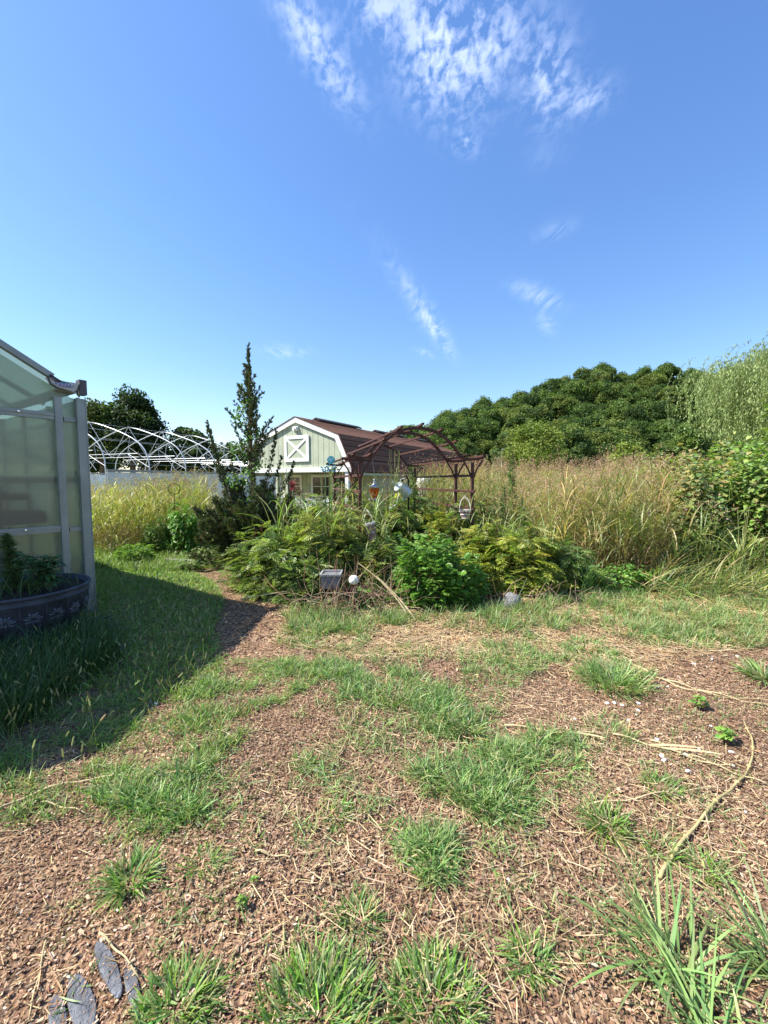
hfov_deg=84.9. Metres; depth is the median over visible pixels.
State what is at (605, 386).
forest tree
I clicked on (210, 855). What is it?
grass tuft
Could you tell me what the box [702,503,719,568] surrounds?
horseweed
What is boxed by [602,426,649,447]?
forest tree
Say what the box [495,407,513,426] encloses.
forest tree
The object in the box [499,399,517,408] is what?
forest tree
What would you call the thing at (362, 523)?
tall grass
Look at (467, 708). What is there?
grass
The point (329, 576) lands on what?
concrete planter
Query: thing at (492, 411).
forest tree
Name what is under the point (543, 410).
forest tree
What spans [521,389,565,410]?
forest tree
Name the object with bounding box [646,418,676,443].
forest tree
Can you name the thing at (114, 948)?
dry stalk
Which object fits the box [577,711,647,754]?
grass tuft
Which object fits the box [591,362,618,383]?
forest tree
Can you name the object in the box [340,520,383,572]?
shrub
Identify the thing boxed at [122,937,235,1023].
grass tuft
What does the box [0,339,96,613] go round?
greenhouse
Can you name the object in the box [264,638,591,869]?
grass
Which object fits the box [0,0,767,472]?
sky
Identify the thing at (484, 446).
forest tree
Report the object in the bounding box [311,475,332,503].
window
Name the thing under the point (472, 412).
forest tree
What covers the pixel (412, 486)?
climbing vine
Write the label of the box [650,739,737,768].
dry stalk
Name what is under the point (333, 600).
seedling
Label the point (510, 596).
rock
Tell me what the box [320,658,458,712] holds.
grass
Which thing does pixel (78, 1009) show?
buried stone
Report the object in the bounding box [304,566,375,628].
dead twigs
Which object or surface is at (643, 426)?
forest tree
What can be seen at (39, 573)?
leafy weed
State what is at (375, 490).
bird feeder
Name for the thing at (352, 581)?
garden globe
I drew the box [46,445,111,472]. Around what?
broadleaf tree
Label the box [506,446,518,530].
horseweed
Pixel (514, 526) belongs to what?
tall grass
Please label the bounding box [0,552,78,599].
pot grass
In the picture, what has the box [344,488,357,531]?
climbing vine
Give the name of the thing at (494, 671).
grass tuft
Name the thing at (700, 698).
seedling
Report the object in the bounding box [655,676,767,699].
dry stalk
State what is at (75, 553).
grass
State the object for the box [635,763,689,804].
grass tuft
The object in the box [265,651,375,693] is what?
grass
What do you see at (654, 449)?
forest tree
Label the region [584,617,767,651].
grass
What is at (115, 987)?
buried stone
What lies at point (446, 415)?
forest tree
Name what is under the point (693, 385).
forest tree
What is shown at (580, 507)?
tall grass
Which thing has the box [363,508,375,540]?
wicker basket
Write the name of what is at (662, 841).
grass tuft
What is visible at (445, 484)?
tall grass
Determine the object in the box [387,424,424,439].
forest tree
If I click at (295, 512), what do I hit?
shrub
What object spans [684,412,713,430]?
forest tree
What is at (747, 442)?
forest tree
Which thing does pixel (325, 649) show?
dry stalk
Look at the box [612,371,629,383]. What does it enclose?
forest tree
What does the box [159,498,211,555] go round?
leafy plant
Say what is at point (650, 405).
forest tree
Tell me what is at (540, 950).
grass tuft
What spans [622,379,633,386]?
forest tree
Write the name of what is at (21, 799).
dry stalk
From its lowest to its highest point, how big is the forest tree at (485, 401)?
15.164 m
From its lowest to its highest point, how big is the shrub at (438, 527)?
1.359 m
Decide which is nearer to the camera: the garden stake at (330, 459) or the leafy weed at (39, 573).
the leafy weed at (39, 573)
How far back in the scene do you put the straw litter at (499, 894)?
1.77 m
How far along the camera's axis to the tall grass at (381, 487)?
9.12 m
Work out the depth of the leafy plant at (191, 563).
7.47 m
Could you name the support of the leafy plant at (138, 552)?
on the ground at (42, 543)
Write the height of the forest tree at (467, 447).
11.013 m
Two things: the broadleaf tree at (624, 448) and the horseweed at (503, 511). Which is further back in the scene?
the broadleaf tree at (624, 448)
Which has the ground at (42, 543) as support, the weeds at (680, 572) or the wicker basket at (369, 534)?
the weeds at (680, 572)
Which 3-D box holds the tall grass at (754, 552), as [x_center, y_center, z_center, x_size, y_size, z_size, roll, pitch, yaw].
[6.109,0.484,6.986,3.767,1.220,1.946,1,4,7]
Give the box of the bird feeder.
[369,460,379,500]
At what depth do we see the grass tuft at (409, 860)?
1.74 m
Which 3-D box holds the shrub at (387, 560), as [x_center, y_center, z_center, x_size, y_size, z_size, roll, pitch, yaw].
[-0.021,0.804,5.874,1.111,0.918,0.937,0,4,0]
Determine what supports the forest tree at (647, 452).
on the hill
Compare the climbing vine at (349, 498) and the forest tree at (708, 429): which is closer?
the climbing vine at (349, 498)
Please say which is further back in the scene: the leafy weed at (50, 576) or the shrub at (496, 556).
the shrub at (496, 556)
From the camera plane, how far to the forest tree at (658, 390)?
119.65 m
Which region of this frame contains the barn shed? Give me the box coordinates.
[248,416,467,518]
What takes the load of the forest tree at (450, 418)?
on the hill
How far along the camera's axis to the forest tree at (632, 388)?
122.69 m
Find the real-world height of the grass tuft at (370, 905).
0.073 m
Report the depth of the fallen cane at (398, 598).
4.96 m
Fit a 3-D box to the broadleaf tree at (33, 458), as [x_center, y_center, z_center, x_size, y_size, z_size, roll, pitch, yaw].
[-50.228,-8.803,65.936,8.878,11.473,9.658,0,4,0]
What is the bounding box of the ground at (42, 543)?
[0,483,767,1023]
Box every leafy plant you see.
[113,543,158,564]
[137,512,179,553]
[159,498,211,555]
[173,557,204,570]
[189,546,211,560]
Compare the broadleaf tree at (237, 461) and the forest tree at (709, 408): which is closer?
the broadleaf tree at (237, 461)
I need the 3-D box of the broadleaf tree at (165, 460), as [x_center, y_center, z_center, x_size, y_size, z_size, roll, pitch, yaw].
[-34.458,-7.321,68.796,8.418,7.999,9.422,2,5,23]
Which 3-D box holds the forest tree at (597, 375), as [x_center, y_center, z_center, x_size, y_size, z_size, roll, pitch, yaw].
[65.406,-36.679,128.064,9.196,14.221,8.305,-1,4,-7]
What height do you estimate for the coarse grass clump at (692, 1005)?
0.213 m
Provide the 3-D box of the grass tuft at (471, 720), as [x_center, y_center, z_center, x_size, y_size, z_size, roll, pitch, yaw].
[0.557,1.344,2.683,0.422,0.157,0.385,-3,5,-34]
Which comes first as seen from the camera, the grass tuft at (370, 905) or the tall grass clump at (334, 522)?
the grass tuft at (370, 905)
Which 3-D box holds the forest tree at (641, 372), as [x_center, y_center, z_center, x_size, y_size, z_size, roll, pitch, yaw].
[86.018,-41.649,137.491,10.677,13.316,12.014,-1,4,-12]
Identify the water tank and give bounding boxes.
[417,478,430,517]
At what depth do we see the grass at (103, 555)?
7.98 m
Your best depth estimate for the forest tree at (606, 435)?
88.95 m
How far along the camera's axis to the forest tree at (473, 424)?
102.98 m
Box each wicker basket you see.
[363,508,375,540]
[459,496,470,518]
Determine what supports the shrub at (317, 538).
on the ground at (42, 543)
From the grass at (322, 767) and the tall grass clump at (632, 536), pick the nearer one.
the grass at (322, 767)
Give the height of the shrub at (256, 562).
1.183 m
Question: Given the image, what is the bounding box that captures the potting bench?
[0,485,46,577]
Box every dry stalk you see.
[0,770,201,808]
[27,940,46,1021]
[40,800,89,814]
[98,931,138,977]
[176,729,237,742]
[255,849,297,861]
[279,644,380,659]
[504,724,611,737]
[588,785,725,804]
[612,733,767,784]
[632,664,767,704]
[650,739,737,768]
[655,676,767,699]
[658,720,755,879]
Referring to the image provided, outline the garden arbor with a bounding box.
[326,423,484,546]
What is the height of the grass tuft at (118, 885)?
0.112 m
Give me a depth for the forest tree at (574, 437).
81.61 m
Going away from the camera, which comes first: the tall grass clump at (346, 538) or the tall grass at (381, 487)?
the tall grass clump at (346, 538)
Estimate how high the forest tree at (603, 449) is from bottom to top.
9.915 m
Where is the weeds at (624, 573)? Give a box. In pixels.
[587,563,675,592]
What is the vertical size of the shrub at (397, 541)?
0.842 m
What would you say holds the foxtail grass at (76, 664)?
on the ground at (42, 543)
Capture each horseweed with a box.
[0,533,25,590]
[408,467,418,546]
[498,484,510,536]
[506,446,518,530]
[516,497,528,536]
[693,512,708,563]
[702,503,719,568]
[716,500,731,561]
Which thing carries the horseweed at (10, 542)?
on the patterned pot at (26, 611)
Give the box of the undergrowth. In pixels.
[470,398,724,482]
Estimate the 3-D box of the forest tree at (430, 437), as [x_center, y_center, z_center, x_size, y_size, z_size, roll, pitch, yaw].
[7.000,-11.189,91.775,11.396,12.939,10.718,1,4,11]
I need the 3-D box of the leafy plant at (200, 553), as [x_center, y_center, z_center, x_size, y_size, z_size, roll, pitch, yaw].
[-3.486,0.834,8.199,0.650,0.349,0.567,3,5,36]
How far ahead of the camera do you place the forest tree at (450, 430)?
98.57 m
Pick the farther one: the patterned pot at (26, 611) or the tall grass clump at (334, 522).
the tall grass clump at (334, 522)
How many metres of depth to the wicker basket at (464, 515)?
6.52 m
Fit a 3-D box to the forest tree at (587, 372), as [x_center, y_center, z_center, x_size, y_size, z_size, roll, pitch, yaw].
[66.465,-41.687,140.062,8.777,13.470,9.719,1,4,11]
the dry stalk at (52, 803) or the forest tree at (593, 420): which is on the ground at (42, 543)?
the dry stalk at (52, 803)
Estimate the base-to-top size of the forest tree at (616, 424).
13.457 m
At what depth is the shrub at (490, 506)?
9.67 m
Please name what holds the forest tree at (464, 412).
on the hill
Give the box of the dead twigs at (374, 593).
[265,549,439,619]
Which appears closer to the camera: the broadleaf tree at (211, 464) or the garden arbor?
the garden arbor
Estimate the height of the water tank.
1.740 m
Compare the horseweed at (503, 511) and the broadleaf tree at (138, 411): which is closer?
the horseweed at (503, 511)
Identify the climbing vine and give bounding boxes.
[329,467,339,511]
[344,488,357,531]
[409,476,420,504]
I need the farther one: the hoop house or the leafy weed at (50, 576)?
the hoop house
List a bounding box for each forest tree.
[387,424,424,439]
[420,430,437,444]
[428,411,455,427]
[428,419,468,449]
[433,415,465,436]
[453,438,483,470]
[455,405,485,419]
[456,417,493,442]
[464,407,480,419]
[470,395,492,408]
[473,416,503,464]
[473,438,492,458]
[477,405,504,428]
[481,449,492,462]
[489,428,516,461]
[491,396,510,408]
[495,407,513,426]
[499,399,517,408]
[500,406,518,426]
[501,411,529,438]
[509,389,541,409]
[512,403,542,423]
[518,458,552,471]
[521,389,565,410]
[528,385,549,393]
[534,403,554,425]
[537,378,568,393]
[539,392,581,418]
[548,415,585,429]
[551,425,595,464]
[554,419,588,440]
[557,380,589,402]
[560,375,570,381]
[560,438,597,468]
[568,403,605,427]
[570,366,592,381]
[576,413,604,430]
[582,380,624,404]
[584,426,623,446]
[585,367,614,377]
[585,368,610,394]
[590,443,615,470]
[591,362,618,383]
[592,418,632,437]
[596,399,619,418]
[602,400,642,421]
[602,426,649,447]
[604,389,639,404]
[604,434,642,456]
[605,372,611,382]
[607,441,649,458]
[611,401,651,424]
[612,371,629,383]
[620,383,651,401]
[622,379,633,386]
[625,420,657,448]
[627,364,667,384]
[634,372,669,391]
[634,397,678,423]
[646,383,683,403]
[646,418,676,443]
[649,452,670,467]
[651,361,682,385]
[651,439,671,456]
[655,423,714,467]
[657,418,686,442]
[668,403,681,421]
[671,385,695,405]
[676,367,709,388]
[676,401,696,420]
[682,389,707,410]
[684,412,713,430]
[688,382,706,390]
[697,391,733,424]
[697,422,719,435]
[707,428,745,464]
[728,430,767,458]
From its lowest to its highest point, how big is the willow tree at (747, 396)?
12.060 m
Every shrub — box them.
[206,521,271,570]
[215,519,350,604]
[273,553,342,607]
[274,490,338,528]
[283,497,372,596]
[333,483,370,523]
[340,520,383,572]
[347,538,411,601]
[362,487,440,562]
[367,516,394,547]
[369,530,410,583]
[382,528,465,609]
[409,500,497,557]
[427,549,491,607]
[454,519,569,597]
[480,489,529,534]
[511,539,614,595]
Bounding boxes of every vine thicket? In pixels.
[626,467,704,553]
[639,445,763,528]
[640,438,767,570]
[697,431,766,532]
[699,427,767,574]
[725,393,767,527]
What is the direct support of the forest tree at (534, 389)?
on the hill
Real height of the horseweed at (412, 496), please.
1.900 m
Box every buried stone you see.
[48,995,66,1023]
[67,973,97,1023]
[94,941,122,998]
[124,962,139,1008]
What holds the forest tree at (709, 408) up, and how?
on the hill
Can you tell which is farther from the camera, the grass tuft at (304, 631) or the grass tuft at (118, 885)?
the grass tuft at (304, 631)
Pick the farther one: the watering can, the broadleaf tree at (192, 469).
the broadleaf tree at (192, 469)
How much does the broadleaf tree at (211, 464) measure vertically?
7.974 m
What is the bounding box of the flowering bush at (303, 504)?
[291,497,332,510]
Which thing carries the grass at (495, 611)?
on the ground at (42, 543)
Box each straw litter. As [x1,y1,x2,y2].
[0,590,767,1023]
[218,683,767,1023]
[259,592,767,677]
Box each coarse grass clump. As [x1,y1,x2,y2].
[549,841,767,1016]
[609,899,767,1023]
[662,844,767,1015]
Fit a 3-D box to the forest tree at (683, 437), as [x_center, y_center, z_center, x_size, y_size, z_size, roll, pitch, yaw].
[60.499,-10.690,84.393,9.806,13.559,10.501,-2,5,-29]
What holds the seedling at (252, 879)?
on the ground at (42, 543)
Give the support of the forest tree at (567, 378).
on the hill
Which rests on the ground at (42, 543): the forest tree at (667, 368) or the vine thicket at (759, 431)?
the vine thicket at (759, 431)
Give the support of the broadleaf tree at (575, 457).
on the ground at (42, 543)
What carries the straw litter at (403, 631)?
on the ground at (42, 543)
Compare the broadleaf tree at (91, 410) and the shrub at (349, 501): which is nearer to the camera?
the shrub at (349, 501)
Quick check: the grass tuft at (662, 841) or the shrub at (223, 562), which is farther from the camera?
the shrub at (223, 562)
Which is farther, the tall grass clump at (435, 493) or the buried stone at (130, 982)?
the tall grass clump at (435, 493)
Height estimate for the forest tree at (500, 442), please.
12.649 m
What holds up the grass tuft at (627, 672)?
on the ground at (42, 543)
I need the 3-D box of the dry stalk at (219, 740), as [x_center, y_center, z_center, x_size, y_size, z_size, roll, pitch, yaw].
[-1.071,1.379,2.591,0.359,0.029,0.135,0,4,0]
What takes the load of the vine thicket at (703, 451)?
on the ground at (42, 543)
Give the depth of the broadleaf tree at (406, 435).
63.05 m
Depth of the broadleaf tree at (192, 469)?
68.74 m
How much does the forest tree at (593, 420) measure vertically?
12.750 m
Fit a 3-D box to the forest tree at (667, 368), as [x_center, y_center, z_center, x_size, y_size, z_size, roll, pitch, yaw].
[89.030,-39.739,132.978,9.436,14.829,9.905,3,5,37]
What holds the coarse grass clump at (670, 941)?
on the ground at (42, 543)
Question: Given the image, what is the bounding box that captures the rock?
[500,592,520,608]
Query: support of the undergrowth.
on the hill
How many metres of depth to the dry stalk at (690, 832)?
1.97 m
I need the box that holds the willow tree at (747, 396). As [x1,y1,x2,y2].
[665,329,767,464]
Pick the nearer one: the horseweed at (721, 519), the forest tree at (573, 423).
the horseweed at (721, 519)
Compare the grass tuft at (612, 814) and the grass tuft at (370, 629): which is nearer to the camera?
the grass tuft at (612, 814)
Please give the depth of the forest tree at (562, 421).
102.65 m
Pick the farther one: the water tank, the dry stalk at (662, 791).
the water tank
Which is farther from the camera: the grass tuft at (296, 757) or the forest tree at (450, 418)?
the forest tree at (450, 418)
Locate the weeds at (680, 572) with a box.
[646,565,702,583]
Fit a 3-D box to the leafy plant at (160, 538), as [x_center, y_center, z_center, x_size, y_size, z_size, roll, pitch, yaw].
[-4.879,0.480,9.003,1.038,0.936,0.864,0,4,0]
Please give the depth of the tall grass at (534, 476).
26.57 m
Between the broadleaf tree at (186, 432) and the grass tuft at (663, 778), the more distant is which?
the broadleaf tree at (186, 432)
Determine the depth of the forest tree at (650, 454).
86.39 m
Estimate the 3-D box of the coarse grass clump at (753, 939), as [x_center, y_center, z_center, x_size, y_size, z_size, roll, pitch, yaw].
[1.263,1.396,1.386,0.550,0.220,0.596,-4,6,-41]
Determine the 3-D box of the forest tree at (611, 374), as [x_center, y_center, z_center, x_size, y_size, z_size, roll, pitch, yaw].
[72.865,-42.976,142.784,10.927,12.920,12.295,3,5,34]
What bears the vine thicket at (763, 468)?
on the ground at (42, 543)
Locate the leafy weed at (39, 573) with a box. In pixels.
[25,558,50,585]
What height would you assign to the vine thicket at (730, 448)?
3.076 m
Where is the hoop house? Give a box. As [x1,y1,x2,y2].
[0,418,280,522]
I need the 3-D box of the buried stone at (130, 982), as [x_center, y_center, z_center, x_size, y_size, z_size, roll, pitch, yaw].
[-0.800,1.501,1.331,0.034,0.012,0.165,-4,6,-41]
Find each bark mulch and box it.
[20,571,767,686]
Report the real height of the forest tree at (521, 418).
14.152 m
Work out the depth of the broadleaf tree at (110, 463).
68.77 m
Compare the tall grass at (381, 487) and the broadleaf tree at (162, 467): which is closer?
the tall grass at (381, 487)
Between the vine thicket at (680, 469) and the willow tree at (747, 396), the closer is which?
the vine thicket at (680, 469)
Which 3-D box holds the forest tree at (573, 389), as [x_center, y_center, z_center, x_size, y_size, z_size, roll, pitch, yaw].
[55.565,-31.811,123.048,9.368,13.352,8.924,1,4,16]
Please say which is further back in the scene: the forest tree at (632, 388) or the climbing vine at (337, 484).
the forest tree at (632, 388)
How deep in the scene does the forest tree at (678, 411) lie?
111.79 m
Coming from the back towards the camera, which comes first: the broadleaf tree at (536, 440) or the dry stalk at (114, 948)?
the broadleaf tree at (536, 440)
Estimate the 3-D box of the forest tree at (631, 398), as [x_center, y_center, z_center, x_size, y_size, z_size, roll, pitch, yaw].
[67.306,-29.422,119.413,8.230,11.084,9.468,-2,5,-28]
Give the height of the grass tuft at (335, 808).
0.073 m
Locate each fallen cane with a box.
[241,591,291,598]
[358,563,408,617]
[376,576,415,620]
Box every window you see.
[283,475,301,502]
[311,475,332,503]
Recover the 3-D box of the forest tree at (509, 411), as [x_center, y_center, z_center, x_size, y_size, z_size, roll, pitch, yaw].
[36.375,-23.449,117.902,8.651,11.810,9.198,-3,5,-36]
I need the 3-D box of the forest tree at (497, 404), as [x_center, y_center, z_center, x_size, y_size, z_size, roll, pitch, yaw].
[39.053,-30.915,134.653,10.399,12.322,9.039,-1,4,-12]
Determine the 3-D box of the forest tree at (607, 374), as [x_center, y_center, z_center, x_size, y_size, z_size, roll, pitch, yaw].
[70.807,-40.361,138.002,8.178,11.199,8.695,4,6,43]
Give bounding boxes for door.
[284,435,308,461]
[337,473,363,515]
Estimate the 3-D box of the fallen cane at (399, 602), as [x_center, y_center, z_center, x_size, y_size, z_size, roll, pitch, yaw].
[0.004,0.926,4.990,0.696,0.597,0.060,2,5,28]
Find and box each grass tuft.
[82,837,174,917]
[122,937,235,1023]
[175,834,234,889]
[237,922,398,1023]
[277,614,334,642]
[288,750,321,774]
[311,791,359,837]
[327,879,394,953]
[333,618,379,637]
[335,668,373,692]
[374,929,496,1023]
[398,826,463,890]
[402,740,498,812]
[437,701,499,753]
[480,660,527,689]
[488,917,566,1000]
[507,738,585,798]
[561,630,613,654]
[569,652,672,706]
[570,791,649,853]
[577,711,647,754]
[598,616,667,641]
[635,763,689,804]
[635,825,687,869]
[665,620,743,650]
[678,840,747,898]
[726,652,767,686]
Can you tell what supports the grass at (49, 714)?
on the ground at (42, 543)
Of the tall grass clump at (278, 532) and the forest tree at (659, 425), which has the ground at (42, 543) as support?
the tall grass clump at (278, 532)
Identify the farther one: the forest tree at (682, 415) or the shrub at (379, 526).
the forest tree at (682, 415)
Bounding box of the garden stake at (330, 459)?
[321,456,335,512]
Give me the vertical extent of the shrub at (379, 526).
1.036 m
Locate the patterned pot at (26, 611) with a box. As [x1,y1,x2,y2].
[0,573,90,655]
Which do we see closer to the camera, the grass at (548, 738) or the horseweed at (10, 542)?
the grass at (548, 738)
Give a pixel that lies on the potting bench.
(21, 516)
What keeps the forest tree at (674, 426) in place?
on the hill
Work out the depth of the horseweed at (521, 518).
7.11 m
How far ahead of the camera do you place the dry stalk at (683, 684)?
3.18 m
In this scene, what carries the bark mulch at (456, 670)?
on the ground at (42, 543)
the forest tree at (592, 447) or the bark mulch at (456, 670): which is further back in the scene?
the forest tree at (592, 447)
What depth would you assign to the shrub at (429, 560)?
5.20 m
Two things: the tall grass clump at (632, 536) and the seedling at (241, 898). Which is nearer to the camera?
the seedling at (241, 898)
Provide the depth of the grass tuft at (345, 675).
3.31 m
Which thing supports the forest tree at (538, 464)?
on the hill
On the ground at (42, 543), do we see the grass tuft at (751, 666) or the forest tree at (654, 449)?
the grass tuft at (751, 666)
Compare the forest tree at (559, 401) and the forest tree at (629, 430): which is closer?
the forest tree at (629, 430)
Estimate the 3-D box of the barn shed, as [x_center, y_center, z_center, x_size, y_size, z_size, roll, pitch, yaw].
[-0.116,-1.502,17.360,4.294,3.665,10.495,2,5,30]
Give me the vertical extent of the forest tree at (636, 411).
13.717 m
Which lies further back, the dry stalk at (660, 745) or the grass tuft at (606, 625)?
the grass tuft at (606, 625)
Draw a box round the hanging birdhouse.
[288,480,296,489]
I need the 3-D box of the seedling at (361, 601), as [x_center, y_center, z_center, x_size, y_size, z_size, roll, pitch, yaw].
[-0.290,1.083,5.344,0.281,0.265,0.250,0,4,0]
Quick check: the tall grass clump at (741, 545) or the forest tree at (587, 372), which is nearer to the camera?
the tall grass clump at (741, 545)
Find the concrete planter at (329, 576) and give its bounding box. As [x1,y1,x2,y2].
[319,570,342,596]
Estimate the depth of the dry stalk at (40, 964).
1.34 m
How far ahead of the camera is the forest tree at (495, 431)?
106.75 m
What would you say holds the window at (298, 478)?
in the barn shed
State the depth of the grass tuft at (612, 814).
1.96 m
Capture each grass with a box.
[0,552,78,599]
[0,562,226,758]
[0,606,147,740]
[0,651,329,850]
[0,652,262,815]
[4,545,226,724]
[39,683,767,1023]
[45,466,224,554]
[93,536,218,572]
[235,469,415,587]
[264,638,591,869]
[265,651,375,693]
[269,618,372,654]
[277,567,767,648]
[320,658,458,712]
[336,461,448,534]
[381,803,477,917]
[382,450,507,547]
[391,680,482,740]
[401,725,552,828]
[423,462,734,500]
[442,483,616,575]
[470,626,588,677]
[471,713,596,782]
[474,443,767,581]
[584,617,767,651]
[609,540,767,605]
[655,510,767,576]
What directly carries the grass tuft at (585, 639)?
on the ground at (42, 543)
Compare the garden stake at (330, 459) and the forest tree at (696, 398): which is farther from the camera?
the forest tree at (696, 398)
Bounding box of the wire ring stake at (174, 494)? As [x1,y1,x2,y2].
[168,484,180,510]
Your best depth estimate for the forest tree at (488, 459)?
99.79 m
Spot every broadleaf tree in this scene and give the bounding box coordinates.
[28,424,76,470]
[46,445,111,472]
[53,396,141,472]
[89,457,128,472]
[91,383,173,472]
[119,438,186,473]
[146,447,186,473]
[160,426,209,470]
[186,443,216,471]
[198,442,247,474]
[224,444,248,474]
[403,434,423,439]
[492,448,523,474]
[500,417,571,472]
[561,454,595,474]
[606,441,649,469]
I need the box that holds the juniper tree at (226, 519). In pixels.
[188,342,304,567]
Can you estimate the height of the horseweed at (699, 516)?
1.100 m
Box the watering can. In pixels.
[389,478,411,508]
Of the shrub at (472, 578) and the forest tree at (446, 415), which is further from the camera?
the forest tree at (446, 415)
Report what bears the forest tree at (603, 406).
on the hill
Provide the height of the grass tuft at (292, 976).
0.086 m
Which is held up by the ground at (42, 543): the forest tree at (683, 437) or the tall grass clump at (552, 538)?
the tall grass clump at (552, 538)
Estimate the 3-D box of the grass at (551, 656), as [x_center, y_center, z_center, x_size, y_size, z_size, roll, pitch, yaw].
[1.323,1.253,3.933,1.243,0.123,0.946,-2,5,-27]
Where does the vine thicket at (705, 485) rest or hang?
on the ground at (42, 543)
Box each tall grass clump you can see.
[238,468,322,585]
[279,472,360,552]
[324,498,364,574]
[370,450,431,521]
[417,459,449,531]
[481,501,528,577]
[522,514,593,561]
[563,550,619,594]
[593,483,680,575]
[678,516,744,574]
[701,508,767,582]
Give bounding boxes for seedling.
[235,893,247,911]
[250,875,258,886]
[320,591,346,608]
[352,587,370,607]
[688,692,709,710]
[714,726,737,745]
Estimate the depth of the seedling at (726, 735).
2.54 m
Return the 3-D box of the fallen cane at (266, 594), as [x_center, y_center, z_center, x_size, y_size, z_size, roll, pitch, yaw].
[-0.991,1.073,5.655,1.832,0.214,0.260,-4,6,-41]
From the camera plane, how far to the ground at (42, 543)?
1.84 m
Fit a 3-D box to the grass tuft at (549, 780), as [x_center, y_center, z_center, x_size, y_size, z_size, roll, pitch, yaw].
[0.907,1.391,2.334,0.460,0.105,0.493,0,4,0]
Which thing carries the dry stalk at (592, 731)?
on the ground at (42, 543)
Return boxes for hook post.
[401,475,408,537]
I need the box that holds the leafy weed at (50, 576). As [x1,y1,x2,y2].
[10,552,66,590]
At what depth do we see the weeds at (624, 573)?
5.98 m
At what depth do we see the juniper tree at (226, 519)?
7.58 m
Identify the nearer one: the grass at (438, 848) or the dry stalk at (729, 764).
the grass at (438, 848)
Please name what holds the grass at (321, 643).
on the ground at (42, 543)
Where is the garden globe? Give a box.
[349,575,358,613]
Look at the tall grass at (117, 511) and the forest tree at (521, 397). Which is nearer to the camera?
the tall grass at (117, 511)
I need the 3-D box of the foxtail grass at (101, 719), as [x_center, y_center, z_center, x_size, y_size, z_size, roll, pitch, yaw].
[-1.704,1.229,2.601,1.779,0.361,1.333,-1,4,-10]
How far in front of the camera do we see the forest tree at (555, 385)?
129.00 m
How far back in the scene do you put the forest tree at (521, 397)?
119.39 m
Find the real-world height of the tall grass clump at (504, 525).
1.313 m
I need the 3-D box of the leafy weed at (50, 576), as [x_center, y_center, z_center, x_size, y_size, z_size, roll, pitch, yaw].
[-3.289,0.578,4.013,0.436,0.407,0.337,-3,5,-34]
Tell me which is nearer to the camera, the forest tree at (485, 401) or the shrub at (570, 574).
the shrub at (570, 574)
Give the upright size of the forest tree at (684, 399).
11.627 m
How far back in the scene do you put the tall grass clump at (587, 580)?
5.75 m
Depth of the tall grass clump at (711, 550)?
6.67 m
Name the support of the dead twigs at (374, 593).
on the ground at (42, 543)
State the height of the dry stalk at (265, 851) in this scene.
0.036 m
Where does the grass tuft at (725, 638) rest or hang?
on the ground at (42, 543)
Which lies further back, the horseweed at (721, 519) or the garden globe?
the horseweed at (721, 519)
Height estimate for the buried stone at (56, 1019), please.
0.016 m
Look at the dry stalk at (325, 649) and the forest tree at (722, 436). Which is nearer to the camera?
the dry stalk at (325, 649)
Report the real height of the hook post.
1.715 m
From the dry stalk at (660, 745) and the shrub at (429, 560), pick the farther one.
the shrub at (429, 560)
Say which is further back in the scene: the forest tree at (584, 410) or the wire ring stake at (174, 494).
the forest tree at (584, 410)
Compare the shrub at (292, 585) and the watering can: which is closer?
the shrub at (292, 585)
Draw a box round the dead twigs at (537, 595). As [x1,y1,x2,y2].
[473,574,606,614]
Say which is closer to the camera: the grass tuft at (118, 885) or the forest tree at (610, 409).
the grass tuft at (118, 885)
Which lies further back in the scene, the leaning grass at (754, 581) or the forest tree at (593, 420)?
the forest tree at (593, 420)
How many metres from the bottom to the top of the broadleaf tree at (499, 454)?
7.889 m
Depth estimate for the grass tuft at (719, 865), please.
1.72 m

